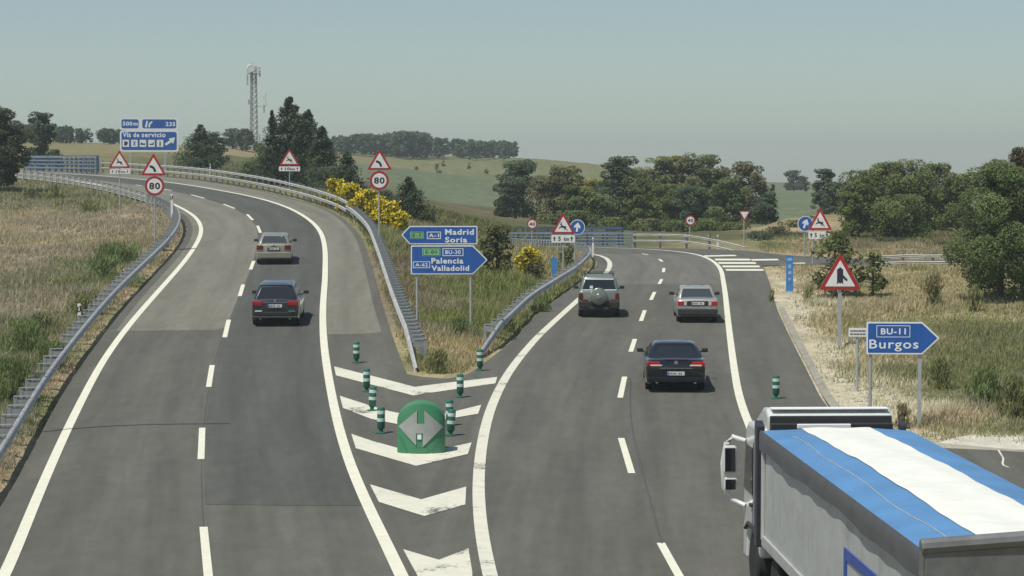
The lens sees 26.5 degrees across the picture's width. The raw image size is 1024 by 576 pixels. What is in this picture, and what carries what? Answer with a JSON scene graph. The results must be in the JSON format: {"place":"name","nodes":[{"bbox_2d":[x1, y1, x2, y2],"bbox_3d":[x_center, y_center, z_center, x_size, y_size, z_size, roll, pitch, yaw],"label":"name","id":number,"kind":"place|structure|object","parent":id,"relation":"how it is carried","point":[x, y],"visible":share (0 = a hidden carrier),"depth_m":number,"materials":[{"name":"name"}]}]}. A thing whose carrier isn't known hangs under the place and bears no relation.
{"place":"outdoors","nodes":[
{"label":"outdoors","id":0,"kind":"place"},
{"bbox_2d":[0,170,1023,575],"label":"road","id":1,"kind":"structure","parent":0,"point":[566,492],"depth_m":54.02,"materials":[{"name":"asphalt"}]},
{"bbox_2d":[17,174,257,330],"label":"worn asphalt patch","id":2,"kind":"object","parent":1,"relation":"on","point":[200,290],"visible":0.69,"depth_m":102.02,"materials":[{"name":"asphalt"}]},
{"bbox_2d":[1,172,361,505],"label":"dark asphalt patch","id":3,"kind":"object","parent":1,"relation":"on","point":[274,441],"visible":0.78,"depth_m":64.67,"materials":[{"name":"asphalt"}]},
{"bbox_2d":[254,232,296,263],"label":"silver sedan","id":4,"kind":"object","parent":3,"relation":"on","point":[274,246],"visible":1,"depth_m":106.46,"materials":[{"name":"beige paint"}]},
{"bbox_2d":[252,280,308,324],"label":"grey hatchback","id":5,"kind":"object","parent":3,"relation":"on","point":[277,299],"visible":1,"depth_m":81.61,"materials":[{"name":"paint"}]},
{"bbox_2d":[19,170,380,333],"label":"worn shoulder patch","id":6,"kind":"object","parent":1,"relation":"on","point":[350,308],"visible":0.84,"depth_m":105.57,"materials":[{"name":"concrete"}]},
{"bbox_2d":[0,173,751,575],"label":"edge line markings","id":7,"kind":"object","parent":1,"relation":"on","point":[376,523],"visible":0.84,"depth_m":61.90,"materials":[{"name":"paint"}]},
{"bbox_2d":[139,185,683,575],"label":"lane dash markings","id":8,"kind":"object","parent":1,"relation":"on","point":[207,563],"visible":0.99,"depth_m":54.86,"materials":[{"name":"paint"}]},
{"bbox_2d":[334,366,496,575],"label":"chevron markings","id":9,"kind":"object","parent":1,"relation":"on","point":[457,564],"visible":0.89,"depth_m":54.10,"materials":[{"name":"paint"}]},
{"bbox_2d":[397,400,444,453],"bbox_3d":[-2.303,3.514,55.170,1.204,1.288,0.780,0,3,0],"label":"gore beacon","id":10,"kind":"object","parent":9,"relation":"on","point":[420,426],"visible":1,"depth_m":54.84,"materials":[{"name":"green plastic"}]},
{"bbox_2d":[201,297,661,542],"bbox_3d":[-2.370,2.895,65.008,13.419,2.659,59.043,0,3,-6],"label":"lane joint seam","id":11,"kind":"object","parent":1,"relation":"on","point":[632,433],"visible":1,"depth_m":53.06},
{"bbox_2d":[473,254,611,575],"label":"worn edge line marking","id":12,"kind":"object","parent":1,"relation":"on","point":[486,559],"visible":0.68,"depth_m":53.80,"materials":[{"name":"paint"}]},
{"bbox_2d":[574,271,623,315],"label":"offroad car","id":13,"kind":"object","parent":1,"relation":"on","point":[598,291],"visible":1,"depth_m":90.23,"materials":[{"name":"silver metal"}]},
{"bbox_2d":[597,254,720,284],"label":"worn asphalt patch","id":14,"kind":"object","parent":1,"relation":"on","point":[635,269],"visible":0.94,"depth_m":122.33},
{"bbox_2d":[637,340,707,388],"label":"dark coupe","id":15,"kind":"object","parent":1,"relation":"on","point":[673,361],"visible":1,"depth_m":66.29,"materials":[{"name":"paint"}]},
{"bbox_2d":[669,285,719,320],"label":"pale sedan","id":16,"kind":"object","parent":1,"relation":"on","point":[695,300],"visible":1,"depth_m":87.97,"materials":[{"name":"silver metal"}]},
{"bbox_2d":[704,255,803,270],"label":"hatch markings","id":17,"kind":"object","parent":1,"relation":"on","point":[741,263],"visible":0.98,"depth_m":128.45,"materials":[{"name":"paint"}]},
{"bbox_2d":[779,306,840,406],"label":"gutter kerb","id":18,"kind":"structure","parent":1,"relation":"on","point":[823,388],"depth_m":73.84,"materials":[{"name":"concrete"}]},
{"bbox_2d":[720,407,1023,575],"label":"tipper truck","id":19,"kind":"object","parent":1,"relation":"on","point":[850,491],"visible":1,"depth_m":31.92,"materials":[{"name":"grey metal"}]},
{"bbox_2d":[0,142,1023,505],"bbox_3d":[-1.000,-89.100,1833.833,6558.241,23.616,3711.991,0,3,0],"label":"ground","id":20,"kind":"structure","parent":0,"point":[458,186],"depth_m":176.19,"materials":[{"name":"soil"}]},
{"bbox_2d":[0,106,33,186],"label":"pine tree","id":21,"kind":"object","parent":20,"relation":"on","point":[11,159],"visible":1,"depth_m":165.20,"materials":[{"name":"green plant"}]},
{"bbox_2d":[0,354,44,401],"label":"weed clump","id":22,"kind":"object","parent":20,"relation":"on","point":[17,382],"visible":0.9,"depth_m":63.76,"materials":[{"name":"green plant"}]},
{"bbox_2d":[0,316,50,352],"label":"weed clump","id":23,"kind":"object","parent":20,"relation":"on","point":[22,326],"visible":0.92,"depth_m":74.66,"materials":[{"name":"green plant"}]},
{"bbox_2d":[25,111,57,169],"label":"pine tree","id":24,"kind":"object","parent":20,"relation":"on","point":[40,142],"visible":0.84,"depth_m":234.06,"materials":[{"name":"green plant"}]},
{"bbox_2d":[31,339,69,368],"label":"weed clump","id":25,"kind":"object","parent":20,"relation":"on","point":[44,346],"visible":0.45,"depth_m":70.72,"materials":[{"name":"green plant"}]},
{"bbox_2d":[0,123,120,143],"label":"distant wood","id":26,"kind":"object","parent":20,"relation":"on","point":[65,133],"visible":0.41,"depth_m":441.79,"materials":[{"name":"green plant"}]},
{"bbox_2d":[24,156,97,173],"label":"bridge railing","id":27,"kind":"object","parent":20,"relation":"on","point":[67,164],"visible":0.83,"depth_m":212.71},
{"bbox_2d":[27,155,98,172],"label":"bridge railing","id":28,"kind":"object","parent":20,"relation":"on","point":[65,163],"visible":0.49,"depth_m":219.62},
{"bbox_2d":[64,290,100,315],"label":"weed clump","id":29,"kind":"object","parent":20,"relation":"on","point":[80,297],"visible":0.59,"depth_m":85.64,"materials":[{"name":"green plant"}]},
{"bbox_2d":[15,170,153,205],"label":"guardrail","id":30,"kind":"object","parent":20,"relation":"on","point":[91,181],"visible":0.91,"depth_m":170.94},
{"bbox_2d":[0,194,180,459],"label":"guardrail","id":31,"kind":"object","parent":20,"relation":"on","point":[51,364],"visible":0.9,"depth_m":74.27,"materials":[{"name":"metal"}]},
{"bbox_2d":[0,178,183,490],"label":"dry grass","id":32,"kind":"structure","parent":20,"relation":"on","point":[49,284],"depth_m":110.57,"materials":[{"name":"plant"}]},
{"bbox_2d":[81,253,124,277],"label":"weed clump","id":33,"kind":"object","parent":20,"relation":"on","point":[103,267],"visible":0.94,"depth_m":100.66,"materials":[{"name":"green plant"}]},
{"bbox_2d":[90,240,140,263],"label":"weed clump","id":34,"kind":"object","parent":20,"relation":"on","point":[114,248],"visible":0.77,"depth_m":106.87,"materials":[{"name":"green plant"}]},
{"bbox_2d":[109,151,129,209],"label":"deer sign","id":35,"kind":"object","parent":20,"relation":"on","point":[119,161],"visible":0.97,"depth_m":142.78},
{"bbox_2d":[120,118,177,171],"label":"services sign","id":36,"kind":"object","parent":20,"relation":"on","point":[157,135],"visible":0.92,"depth_m":221.50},
{"bbox_2d":[141,154,165,243],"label":"speed sign","id":37,"kind":"object","parent":20,"relation":"on","point":[154,185],"visible":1,"depth_m":113.85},
{"bbox_2d":[168,124,240,168],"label":"conifer tree","id":38,"kind":"object","parent":20,"relation":"on","point":[204,147],"visible":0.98,"depth_m":233.79,"materials":[{"name":"green plant"}]},
{"bbox_2d":[101,161,349,216],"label":"guardrail","id":39,"kind":"object","parent":20,"relation":"on","point":[269,186],"visible":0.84,"depth_m":171.01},
{"bbox_2d":[235,128,256,150],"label":"pine tree","id":40,"kind":"object","parent":20,"relation":"on","point":[246,138],"visible":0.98,"depth_m":408.79,"materials":[{"name":"green plant"}]},
{"bbox_2d":[247,63,266,149],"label":"telecom mast","id":41,"kind":"object","parent":20,"relation":"on","point":[251,68],"visible":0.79,"depth_m":428.30,"materials":[{"name":"metal"}]},
{"bbox_2d":[253,109,293,184],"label":"conifer tree","id":42,"kind":"object","parent":20,"relation":"on","point":[273,151],"visible":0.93,"depth_m":187.34,"materials":[{"name":"green plant"}]},
{"bbox_2d":[235,96,340,188],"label":"conifer tree","id":43,"kind":"object","parent":20,"relation":"on","point":[290,124],"visible":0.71,"depth_m":188.81,"materials":[{"name":"green plant"}]},
{"bbox_2d":[279,149,299,192],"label":"deer sign","id":44,"kind":"object","parent":20,"relation":"on","point":[289,158],"visible":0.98,"depth_m":165.72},
{"bbox_2d":[290,125,343,188],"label":"conifer tree","id":45,"kind":"object","parent":20,"relation":"on","point":[321,159],"visible":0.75,"depth_m":185.22,"materials":[{"name":"green plant"}]},
{"bbox_2d":[304,166,363,189],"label":"bush","id":46,"kind":"object","parent":20,"relation":"on","point":[321,176],"visible":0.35,"depth_m":174.23,"materials":[{"name":"green plant"}]},
{"bbox_2d":[320,149,371,189],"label":"conifer tree","id":47,"kind":"object","parent":20,"relation":"on","point":[347,173],"visible":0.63,"depth_m":163.44,"materials":[{"name":"green plant"}]},
{"bbox_2d":[335,181,361,211],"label":"broom bush","id":48,"kind":"object","parent":20,"relation":"on","point":[348,190],"visible":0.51,"depth_m":143.54,"materials":[{"name":"yellow plant"}]},
{"bbox_2d":[346,188,386,214],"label":"broom bush","id":49,"kind":"object","parent":20,"relation":"on","point":[364,199],"visible":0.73,"depth_m":137.38,"materials":[{"name":"yellow plant"}]},
{"bbox_2d":[368,150,391,235],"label":"speed sign","id":50,"kind":"object","parent":20,"relation":"on","point":[379,180],"visible":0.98,"depth_m":115.83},
{"bbox_2d":[369,198,401,226],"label":"broom bush","id":51,"kind":"object","parent":20,"relation":"on","point":[393,207],"visible":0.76,"depth_m":132.56,"materials":[{"name":"yellow plant"}]},
{"bbox_2d":[345,204,426,371],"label":"guardrail","id":52,"kind":"object","parent":20,"relation":"on","point":[414,334],"visible":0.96,"depth_m":87.54,"materials":[{"name":"metal"}]},
{"bbox_2d":[389,210,410,230],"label":"broom bush","id":53,"kind":"object","parent":20,"relation":"on","point":[400,218],"visible":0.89,"depth_m":129.60,"materials":[{"name":"yellow plant"}]},
{"bbox_2d":[387,176,440,221],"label":"conifer tree","id":54,"kind":"object","parent":20,"relation":"on","point":[409,203],"visible":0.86,"depth_m":149.55,"materials":[{"name":"green plant"}]},
{"bbox_2d":[324,130,518,159],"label":"hilltop wood","id":55,"kind":"object","parent":20,"relation":"on","point":[417,144],"visible":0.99,"depth_m":589.63,"materials":[{"name":"green plant"}]},
{"bbox_2d":[424,347,447,374],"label":"weed clump","id":56,"kind":"object","parent":20,"relation":"on","point":[436,356],"visible":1,"depth_m":70.66,"materials":[{"name":"green plant"}]},
{"bbox_2d":[402,226,486,334],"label":"direction sign","id":57,"kind":"object","parent":20,"relation":"on","point":[470,260],"visible":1,"depth_m":80.02,"materials":[{"name":"metal"}]},
{"bbox_2d":[305,187,594,373],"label":"median grass","id":58,"kind":"structure","parent":20,"relation":"on","point":[442,301],"depth_m":98.67,"materials":[{"name":"plant"}]},
{"bbox_2d":[474,223,514,270],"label":"bush","id":59,"kind":"object","parent":20,"relation":"on","point":[490,245],"visible":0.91,"depth_m":105.70,"materials":[{"name":"green plant"}]},
{"bbox_2d":[492,159,540,218],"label":"pine tree","id":60,"kind":"object","parent":20,"relation":"on","point":[507,203],"visible":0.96,"depth_m":224.00,"materials":[{"name":"green plant"}]},
{"bbox_2d":[513,246,544,274],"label":"broom bush","id":61,"kind":"object","parent":20,"relation":"on","point":[525,257],"visible":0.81,"depth_m":113.79,"materials":[{"name":"yellow plant"}]},
{"bbox_2d":[481,242,590,354],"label":"guardrail","id":62,"kind":"object","parent":20,"relation":"on","point":[509,314],"visible":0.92,"depth_m":94.61,"materials":[{"name":"metal"}]},
{"bbox_2d":[524,175,575,223],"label":"pine tree","id":63,"kind":"object","parent":20,"relation":"on","point":[554,196],"visible":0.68,"depth_m":214.03,"materials":[{"name":"green plant"}]},
{"bbox_2d":[501,227,623,244],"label":"bridge railing","id":64,"kind":"object","parent":20,"relation":"on","point":[586,228],"visible":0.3,"depth_m":156.53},
{"bbox_2d":[551,213,574,270],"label":"deer sign","id":65,"kind":"object","parent":20,"relation":"on","point":[563,226],"visible":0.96,"depth_m":112.99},
{"bbox_2d":[547,164,584,206],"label":"pine tree","id":66,"kind":"object","parent":20,"relation":"on","point":[569,173],"visible":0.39,"depth_m":233.91,"materials":[{"name":"green plant"}]},
{"bbox_2d":[505,232,635,247],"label":"bridge railing","id":67,"kind":"object","parent":20,"relation":"on","point":[587,239],"visible":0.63,"depth_m":151.84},
{"bbox_2d":[556,184,599,218],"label":"tree","id":68,"kind":"object","parent":20,"relation":"on","point":[574,193],"visible":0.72,"depth_m":204.16,"materials":[{"name":"green plant"}]},
{"bbox_2d":[565,210,599,226],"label":"bush","id":69,"kind":"object","parent":20,"relation":"on","point":[572,216],"visible":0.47,"depth_m":197.37,"materials":[{"name":"green plant"}]},
{"bbox_2d":[573,194,625,230],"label":"pine tree","id":70,"kind":"object","parent":20,"relation":"on","point":[603,204],"visible":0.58,"depth_m":203.66,"materials":[{"name":"green plant"}]},
{"bbox_2d":[594,155,642,223],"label":"pine tree","id":71,"kind":"object","parent":20,"relation":"on","point":[619,167],"visible":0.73,"depth_m":208.82,"materials":[{"name":"green plant"}]},
{"bbox_2d":[620,176,662,229],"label":"pine tree","id":72,"kind":"object","parent":20,"relation":"on","point":[641,187],"visible":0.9,"depth_m":207.08,"materials":[{"name":"green plant"}]},
{"bbox_2d":[628,217,668,231],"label":"bush","id":73,"kind":"object","parent":20,"relation":"on","point":[646,224],"visible":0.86,"depth_m":194.32,"materials":[{"name":"green plant"}]},
{"bbox_2d":[637,156,684,230],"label":"pine tree","id":74,"kind":"object","parent":20,"relation":"on","point":[663,164],"visible":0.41,"depth_m":220.79,"materials":[{"name":"green plant"}]},
{"bbox_2d":[644,182,693,231],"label":"pine tree","id":75,"kind":"object","parent":20,"relation":"on","point":[666,211],"visible":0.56,"depth_m":214.80,"materials":[{"name":"green plant"}]},
{"bbox_2d":[633,232,744,249],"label":"guardrail","id":76,"kind":"object","parent":20,"relation":"on","point":[687,242],"visible":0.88,"depth_m":148.96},
{"bbox_2d":[669,184,712,230],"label":"pine tree","id":77,"kind":"object","parent":20,"relation":"on","point":[687,204],"visible":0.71,"depth_m":210.94,"materials":[{"name":"green plant"}]},
{"bbox_2d":[675,152,731,218],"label":"pine tree","id":78,"kind":"object","parent":20,"relation":"on","point":[708,176],"visible":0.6,"depth_m":218.48,"materials":[{"name":"green plant"}]},
{"bbox_2d":[691,217,727,231],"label":"bush","id":79,"kind":"object","parent":20,"relation":"on","point":[710,224],"visible":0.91,"depth_m":189.35,"materials":[{"name":"green plant"}]},
{"bbox_2d":[707,176,752,230],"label":"pine tree","id":80,"kind":"object","parent":20,"relation":"on","point":[728,196],"visible":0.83,"depth_m":207.07,"materials":[{"name":"green plant"}]},
{"bbox_2d":[731,161,771,226],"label":"pine tree","id":81,"kind":"object","parent":20,"relation":"on","point":[743,169],"visible":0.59,"depth_m":213.95,"materials":[{"name":"green plant"}]},
{"bbox_2d":[751,191,779,224],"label":"pine tree","id":82,"kind":"object","parent":20,"relation":"on","point":[769,213],"visible":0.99,"depth_m":199.19,"materials":[{"name":"green plant"}]},
{"bbox_2d":[783,170,805,190],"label":"pine tree","id":83,"kind":"object","parent":20,"relation":"on","point":[791,184],"visible":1,"depth_m":478.37,"materials":[{"name":"green plant"}]},
{"bbox_2d":[808,208,831,263],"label":"deer sign","id":84,"kind":"object","parent":20,"relation":"on","point":[819,221],"visible":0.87,"depth_m":127.97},
{"bbox_2d":[810,168,836,213],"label":"pine tree","id":85,"kind":"object","parent":20,"relation":"on","point":[827,176],"visible":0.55,"depth_m":229.34,"materials":[{"name":"green plant"}]},
{"bbox_2d":[818,182,847,213],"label":"pine tree","id":86,"kind":"object","parent":20,"relation":"on","point":[831,204],"visible":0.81,"depth_m":199.35,"materials":[{"name":"green plant"}]},
{"bbox_2d":[806,230,865,296],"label":"broadleaf tree","id":87,"kind":"object","parent":20,"relation":"on","point":[838,239],"visible":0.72,"depth_m":101.95,"materials":[{"name":"green plant"}]},
{"bbox_2d":[820,254,859,349],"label":"merge sign","id":88,"kind":"object","parent":20,"relation":"on","point":[839,277],"visible":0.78,"depth_m":77.07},
{"bbox_2d":[834,191,867,237],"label":"pine tree","id":89,"kind":"object","parent":20,"relation":"on","point":[854,205],"visible":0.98,"depth_m":164.58,"materials":[{"name":"green plant"}]},
{"bbox_2d":[849,328,865,390],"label":"notice sign","id":90,"kind":"object","parent":20,"relation":"on","point":[857,333],"visible":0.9,"depth_m":66.68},
{"bbox_2d":[836,169,887,231],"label":"pine tree","id":91,"kind":"object","parent":20,"relation":"on","point":[868,192],"visible":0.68,"depth_m":171.06,"materials":[{"name":"green plant"}]},
{"bbox_2d":[856,249,890,296],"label":"broadleaf tree","id":92,"kind":"object","parent":20,"relation":"on","point":[871,269],"visible":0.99,"depth_m":102.50,"materials":[{"name":"green plant"}]},
{"bbox_2d":[863,160,904,222],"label":"pine tree","id":93,"kind":"object","parent":20,"relation":"on","point":[882,169],"visible":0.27,"depth_m":176.59,"materials":[{"name":"green plant"}]},
{"bbox_2d":[756,229,1023,447],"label":"verge grass","id":94,"kind":"structure","parent":20,"relation":"on","point":[941,409],"depth_m":82.38,"materials":[{"name":"plant"}]},
{"bbox_2d":[778,275,1008,441],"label":"scattered stones","id":95,"kind":"object","parent":20,"relation":"on","point":[842,381],"visible":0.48,"depth_m":75.95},
{"bbox_2d":[865,194,932,237],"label":"pine tree","id":96,"kind":"object","parent":20,"relation":"on","point":[909,222],"visible":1,"depth_m":165.31,"materials":[{"name":"green plant"}]},
{"bbox_2d":[866,322,938,424],"bbox_3d":[10.618,2.578,59.235,1.962,3.321,0.131,0,3,2],"label":"direction sign","id":97,"kind":"object","parent":20,"relation":"on","point":[919,338],"visible":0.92,"depth_m":59.13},
{"bbox_2d":[880,158,943,230],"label":"pine tree","id":98,"kind":"object","parent":20,"relation":"on","point":[901,184],"visible":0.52,"depth_m":173.17,"materials":[{"name":"green plant"}]},
{"bbox_2d":[875,252,965,266],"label":"guardrail","id":99,"kind":"object","parent":20,"relation":"on","point":[932,256],"visible":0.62,"depth_m":119.33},
{"bbox_2d":[920,273,944,305],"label":"weed clump","id":100,"kind":"object","parent":20,"relation":"on","point":[932,284],"visible":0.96,"depth_m":92.36,"materials":[{"name":"green plant"}]},
{"bbox_2d":[924,353,957,389],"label":"weed clump","id":101,"kind":"object","parent":20,"relation":"on","point":[943,374],"visible":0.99,"depth_m":67.17,"materials":[{"name":"green plant"}]},
{"bbox_2d":[914,161,967,226],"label":"pine tree","id":102,"kind":"object","parent":20,"relation":"on","point":[939,168],"visible":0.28,"depth_m":177.31,"materials":[{"name":"green plant"}]},
{"bbox_2d":[931,171,980,231],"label":"pine tree","id":103,"kind":"object","parent":20,"relation":"on","point":[955,183],"visible":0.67,"depth_m":171.23,"materials":[{"name":"green plant"}]},
{"bbox_2d":[967,283,984,311],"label":"weed clump","id":104,"kind":"object","parent":20,"relation":"on","point":[975,301],"visible":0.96,"depth_m":89.54,"materials":[{"name":"green plant"}]},
{"bbox_2d":[938,433,1023,451],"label":"concrete apron","id":105,"kind":"object","parent":20,"relation":"on","point":[987,443],"visible":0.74,"depth_m":56.21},
{"bbox_2d":[941,159,1023,300],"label":"broadleaf tree","id":106,"kind":"object","parent":20,"relation":"on","point":[995,250],"visible":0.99,"depth_m":97.23,"materials":[{"name":"green plant"}]},
{"bbox_2d":[963,364,1005,406],"bbox_3d":[13.506,2.858,62.007,1.264,1.445,1.044,0,3,0],"label":"weed clump","id":107,"kind":"object","parent":20,"relation":"on","point":[985,387],"visible":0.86,"depth_m":61.97,"materials":[{"name":"green plant"}]},
{"bbox_2d":[995,373,1023,418],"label":"weed clump","id":108,"kind":"object","parent":20,"relation":"on","point":[1012,386],"visible":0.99,"depth_m":59.79,"materials":[{"name":"green plant"}]},
{"bbox_2d":[1008,147,1023,238],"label":"broadleaf tree","id":109,"kind":"object","parent":20,"relation":"on","point":[1017,159],"visible":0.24,"depth_m":119.88,"materials":[{"name":"green plant"}]},
{"bbox_2d":[0,0,1023,184],"label":"sky","id":110,"kind":"structure","parent":0,"point":[778,86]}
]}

